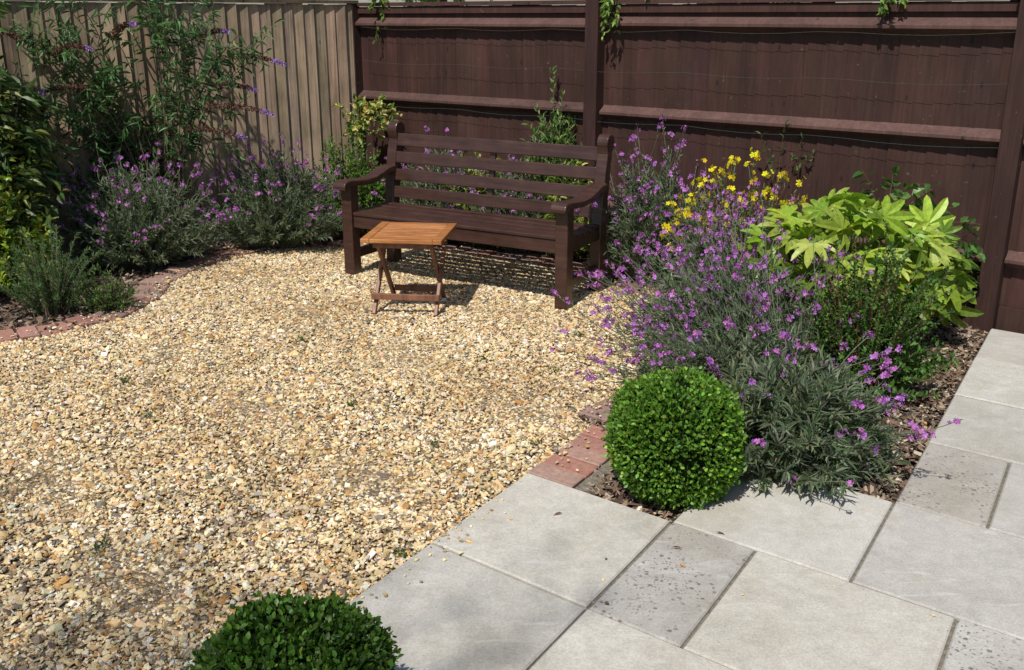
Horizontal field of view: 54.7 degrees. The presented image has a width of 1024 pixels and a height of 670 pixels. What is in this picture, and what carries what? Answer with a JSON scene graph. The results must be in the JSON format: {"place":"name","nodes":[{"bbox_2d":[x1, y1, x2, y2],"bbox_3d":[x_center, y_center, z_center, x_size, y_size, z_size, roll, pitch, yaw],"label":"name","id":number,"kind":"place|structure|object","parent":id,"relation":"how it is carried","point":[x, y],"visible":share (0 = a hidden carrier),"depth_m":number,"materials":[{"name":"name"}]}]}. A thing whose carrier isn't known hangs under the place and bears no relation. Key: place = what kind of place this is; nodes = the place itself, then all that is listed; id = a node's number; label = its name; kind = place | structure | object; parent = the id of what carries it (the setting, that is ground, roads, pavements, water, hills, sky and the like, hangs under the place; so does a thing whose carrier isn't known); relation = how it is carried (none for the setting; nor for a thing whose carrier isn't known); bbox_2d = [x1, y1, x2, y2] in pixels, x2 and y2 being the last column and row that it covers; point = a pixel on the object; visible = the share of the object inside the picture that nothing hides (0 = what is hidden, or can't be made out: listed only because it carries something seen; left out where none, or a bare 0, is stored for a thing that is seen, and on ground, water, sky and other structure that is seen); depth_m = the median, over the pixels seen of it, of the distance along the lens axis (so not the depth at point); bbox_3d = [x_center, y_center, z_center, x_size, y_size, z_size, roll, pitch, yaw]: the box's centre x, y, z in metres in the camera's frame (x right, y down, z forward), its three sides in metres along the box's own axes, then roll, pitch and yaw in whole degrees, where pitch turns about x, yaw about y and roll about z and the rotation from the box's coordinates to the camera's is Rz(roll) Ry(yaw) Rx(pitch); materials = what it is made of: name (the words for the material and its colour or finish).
{"place":"outdoors","nodes":[
{"label":"outdoors","id":0,"kind":"place"},
{"bbox_2d":[0,241,935,669],"bbox_3d":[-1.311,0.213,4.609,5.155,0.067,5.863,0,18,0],"label":"gravel","id":1,"kind":"structure","parent":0,"point":[166,311],"depth_m":4.10,"materials":[{"name":"beige gravel"}]},
{"bbox_2d":[180,588,403,669],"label":"box topiary ball","id":2,"kind":"object","parent":1,"relation":"on","point":[288,631],"visible":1,"depth_m":2.09,"materials":[{"name":"green plant"}]},
{"bbox_2d":[92,329,582,635],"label":"weed seedlings","id":3,"kind":"object","parent":1,"relation":"on","point":[96,545],"visible":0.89,"depth_m":4.17,"materials":[{"name":"green plant"}]},
{"bbox_2d":[39,283,739,647],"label":"fallen leaves","id":4,"kind":"object","parent":1,"relation":"on","point":[349,351],"visible":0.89,"depth_m":4.12,"materials":[{"name":"brown plant"}]},
{"bbox_2d":[360,222,456,316],"bbox_3d":[-0.583,-0.379,5.733,0.456,0.458,0.490,2,18,7],"label":"folding table","id":5,"kind":"object","parent":1,"relation":"on","point":[381,237],"visible":1,"depth_m":5.63,"materials":[{"name":"brown wood"}]},
{"bbox_2d":[333,121,614,309],"bbox_3d":[-0.253,-0.793,6.196,1.665,0.949,0.674,10,20,29],"label":"garden bench","id":6,"kind":"object","parent":1,"relation":"on","point":[563,236],"visible":0.98,"depth_m":6.20,"materials":[{"name":"brown paint"}]},
{"bbox_2d":[0,228,987,523],"bbox_3d":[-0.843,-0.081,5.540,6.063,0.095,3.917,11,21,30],"label":"bark mulch","id":7,"kind":"object","parent":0,"point":[918,411],"visible":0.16,"depth_m":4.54,"materials":[{"name":"wood"}]},
{"bbox_2d":[0,168,64,297],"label":"golden shrub","id":8,"kind":"object","parent":7,"relation":"on","point":[6,217],"visible":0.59,"depth_m":5.88,"materials":[{"name":"green plant"}]},
{"bbox_2d":[0,1,79,257],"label":"laurel shrub","id":9,"kind":"object","parent":7,"relation":"on","point":[28,156],"visible":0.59,"depth_m":5.97,"materials":[{"name":"green plant"}]},
{"bbox_2d":[0,221,101,318],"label":"rosemary bush","id":10,"kind":"object","parent":7,"relation":"on","point":[56,298],"visible":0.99,"depth_m":5.57,"materials":[{"name":"green plant"}]},
{"bbox_2d":[70,262,139,312],"bbox_3d":[-2.337,-0.269,5.687,0.365,0.284,0.394,-6,19,-19],"label":"creeping thyme","id":11,"kind":"object","parent":7,"relation":"on","point":[99,301],"visible":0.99,"depth_m":5.65,"materials":[{"name":"green plant"}]},
{"bbox_2d":[71,108,202,229],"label":"dark understorey shrub","id":12,"kind":"object","parent":7,"relation":"on","point":[153,156],"visible":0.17,"depth_m":6.88,"materials":[{"name":"green plant"}]},
{"bbox_2d":[0,0,285,226],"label":"buddleia bush","id":13,"kind":"object","parent":7,"relation":"on","point":[72,119],"visible":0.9,"depth_m":6.61,"materials":[{"name":"green plant"}]},
{"bbox_2d":[53,140,232,270],"bbox_3d":[-2.487,-0.861,6.589,1.127,0.858,1.013,0,18,0],"label":"purple wallflower","id":14,"kind":"object","parent":7,"relation":"on","point":[150,232],"visible":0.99,"depth_m":6.51,"materials":[{"name":"green plant"}]},
{"bbox_2d":[0,0,358,259],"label":"weathered fence","id":15,"kind":"object","parent":7,"relation":"on","point":[306,87],"visible":0.43,"depth_m":7.33,"materials":[{"name":"brown wood"}]},
{"bbox_2d":[197,132,359,249],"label":"purple wallflower","id":16,"kind":"object","parent":7,"relation":"on","point":[266,214],"visible":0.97,"depth_m":7.05,"materials":[{"name":"green plant"}]},
{"bbox_2d":[0,240,678,494],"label":"brick edging","id":17,"kind":"object","parent":7,"relation":"on","point":[567,474],"visible":0.48,"depth_m":5.33,"materials":[{"name":"red brick"}]},
{"bbox_2d":[309,129,406,238],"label":"green perennial","id":18,"kind":"object","parent":7,"relation":"on","point":[366,198],"visible":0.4,"depth_m":7.42,"materials":[{"name":"green plant"}]},
{"bbox_2d":[332,93,401,183],"bbox_3d":[-1.121,-1.336,7.703,0.442,1.077,0.461,-17,24,-42],"label":"variegated euonymus","id":19,"kind":"object","parent":7,"relation":"on","point":[359,123],"visible":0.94,"depth_m":7.58,"materials":[{"name":"yellow plant"}]},
{"bbox_2d":[370,125,477,243],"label":"purple wallflower","id":20,"kind":"object","parent":7,"relation":"on","point":[441,169],"visible":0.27,"depth_m":7.29,"materials":[{"name":"green plant"}]},
{"bbox_2d":[440,151,519,248],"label":"variegated shrub","id":21,"kind":"object","parent":7,"relation":"on","point":[478,190],"visible":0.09,"depth_m":7.11,"materials":[{"name":"green plant"}]},
{"bbox_2d":[455,139,549,253],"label":"purple wallflower","id":22,"kind":"object","parent":7,"relation":"on","point":[504,193],"visible":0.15,"depth_m":6.97,"materials":[{"name":"green plant"}]},
{"bbox_2d":[519,110,581,256],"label":"olive shrub","id":23,"kind":"object","parent":7,"relation":"on","point":[543,178],"visible":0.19,"depth_m":6.78,"materials":[{"name":"green plant"}]},
{"bbox_2d":[521,66,575,143],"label":"olive shoots","id":24,"kind":"object","parent":23,"relation":"attached to","point":[540,136],"visible":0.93,"depth_m":6.73,"materials":[{"name":"green plant"}]},
{"bbox_2d":[542,159,591,262],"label":"variegated shrub","id":25,"kind":"object","parent":7,"relation":"on","point":[577,252],"visible":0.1,"depth_m":6.72,"materials":[{"name":"green plant"}]},
{"bbox_2d":[574,115,747,283],"bbox_3d":[0.870,-0.820,6.120,1.280,1.066,0.933,5,19,16],"label":"purple wallflower","id":26,"kind":"object","parent":7,"relation":"on","point":[642,223],"visible":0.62,"depth_m":6.09,"materials":[{"name":"green plant"}]},
{"bbox_2d":[601,361,748,510],"bbox_3d":[0.572,0.352,3.463,0.509,0.469,0.510,0,18,0],"label":"box topiary ball","id":27,"kind":"object","parent":7,"relation":"on","point":[674,439],"visible":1,"depth_m":3.32,"materials":[{"name":"green plant"}]},
{"bbox_2d":[351,0,1023,333],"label":"brown fence","id":28,"kind":"object","parent":7,"relation":"on","point":[948,106],"visible":0.57,"depth_m":5.91,"materials":[{"name":"brown wood"}]},
{"bbox_2d":[364,27,1014,147],"bbox_3d":[0.666,-1.672,6.406,4.700,0.592,0.002,14,22,36],"label":"training wire","id":29,"kind":"object","parent":28,"relation":"attached to","point":[702,74],"visible":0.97,"depth_m":5.99,"materials":[{"name":"grey metal"}]},
{"bbox_2d":[754,120,814,190],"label":"climbing rose","id":30,"kind":"object","parent":28,"relation":"attached to","point":[793,158],"visible":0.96,"depth_m":5.81,"materials":[{"name":"green plant"}]},
{"bbox_2d":[852,164,981,252],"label":"climber shoots","id":31,"kind":"object","parent":28,"relation":"attached to","point":[897,194],"visible":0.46,"depth_m":5.15,"materials":[{"name":"green plant"}]},
{"bbox_2d":[574,209,872,356],"bbox_3d":[1.029,-0.237,4.801,1.306,0.762,1.251,-8,20,-24],"label":"purple wallflower","id":32,"kind":"object","parent":7,"relation":"on","point":[685,293],"visible":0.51,"depth_m":4.71,"materials":[{"name":"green plant"}]},
{"bbox_2d":[649,147,807,282],"bbox_3d":[1.260,-0.592,5.627,0.936,0.936,0.577,0,18,0],"label":"yellow potentilla","id":33,"kind":"object","parent":7,"relation":"on","point":[756,155],"visible":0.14,"depth_m":5.55,"materials":[{"name":"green plant"}]},
{"bbox_2d":[549,228,907,400],"bbox_3d":[0.837,-0.053,4.172,1.358,0.796,1.374,0,18,0],"label":"purple wallflower","id":34,"kind":"object","parent":7,"relation":"on","point":[709,355],"visible":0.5,"depth_m":4.17,"materials":[{"name":"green plant"}]},
{"bbox_2d":[639,180,836,299],"bbox_3d":[1.231,-0.434,5.297,1.090,0.834,0.922,0,18,0],"label":"purple wallflower","id":35,"kind":"object","parent":7,"relation":"on","point":[699,250],"visible":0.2,"depth_m":5.23,"materials":[{"name":"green plant"}]},
{"bbox_2d":[583,321,962,499],"bbox_3d":[0.926,0.218,3.794,1.212,0.540,1.322,0,18,0],"label":"purple wallflower","id":36,"kind":"object","parent":7,"relation":"on","point":[823,429],"visible":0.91,"depth_m":3.51,"materials":[{"name":"green plant"}]},
{"bbox_2d":[730,187,984,335],"bbox_3d":[1.761,-0.344,5.040,1.214,0.823,1.039,-6,19,-17],"label":"fatsia plant","id":37,"kind":"object","parent":7,"relation":"on","point":[842,215],"visible":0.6,"depth_m":4.85,"materials":[{"name":"green plant"}]},
{"bbox_2d":[791,299,958,406],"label":"green shrub","id":38,"kind":"object","parent":7,"relation":"on","point":[912,368],"visible":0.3,"depth_m":4.26,"materials":[{"name":"green plant"}]},
{"bbox_2d":[800,219,954,397],"bbox_3d":[1.558,-0.089,4.270,0.646,0.803,0.613,9,20,25],"label":"red stemmed shrub","id":39,"kind":"object","parent":7,"relation":"on","point":[880,308],"visible":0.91,"depth_m":4.21,"materials":[{"name":"green plant"}]},
{"bbox_2d":[882,188,984,324],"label":"viburnum shrub","id":40,"kind":"object","parent":7,"relation":"on","point":[974,250],"visible":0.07,"depth_m":5.20,"materials":[{"name":"green plant"}]},
{"bbox_2d":[3,0,1009,6],"label":"sky","id":41,"kind":"structure","parent":0,"point":[360,1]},
{"bbox_2d":[64,237,1023,309],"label":"ground","id":42,"kind":"structure","parent":0,"point":[239,237],"depth_m":7.14,"materials":[{"name":"brown soil"}]},
{"bbox_2d":[368,0,492,43],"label":"climbing plant","id":43,"kind":"object","parent":42,"relation":"on","point":[371,6],"visible":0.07,"depth_m":7.62,"materials":[{"name":"green plant"}]},
{"bbox_2d":[599,0,907,41],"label":"climbing plant","id":44,"kind":"object","parent":42,"relation":"on","point":[607,10],"visible":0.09,"depth_m":6.23,"materials":[{"name":"green plant"}]},
{"bbox_2d":[348,329,1023,669],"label":"patio paving","id":45,"kind":"structure","parent":0,"point":[942,553],"depth_m":2.96,"materials":[{"name":"stone"}]},
{"bbox_2d":[434,331,1010,669],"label":"mortar joints","id":46,"kind":"object","parent":45,"relation":"on","point":[940,665],"visible":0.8,"depth_m":2.99,"materials":[{"name":"grey concrete"}]}
]}

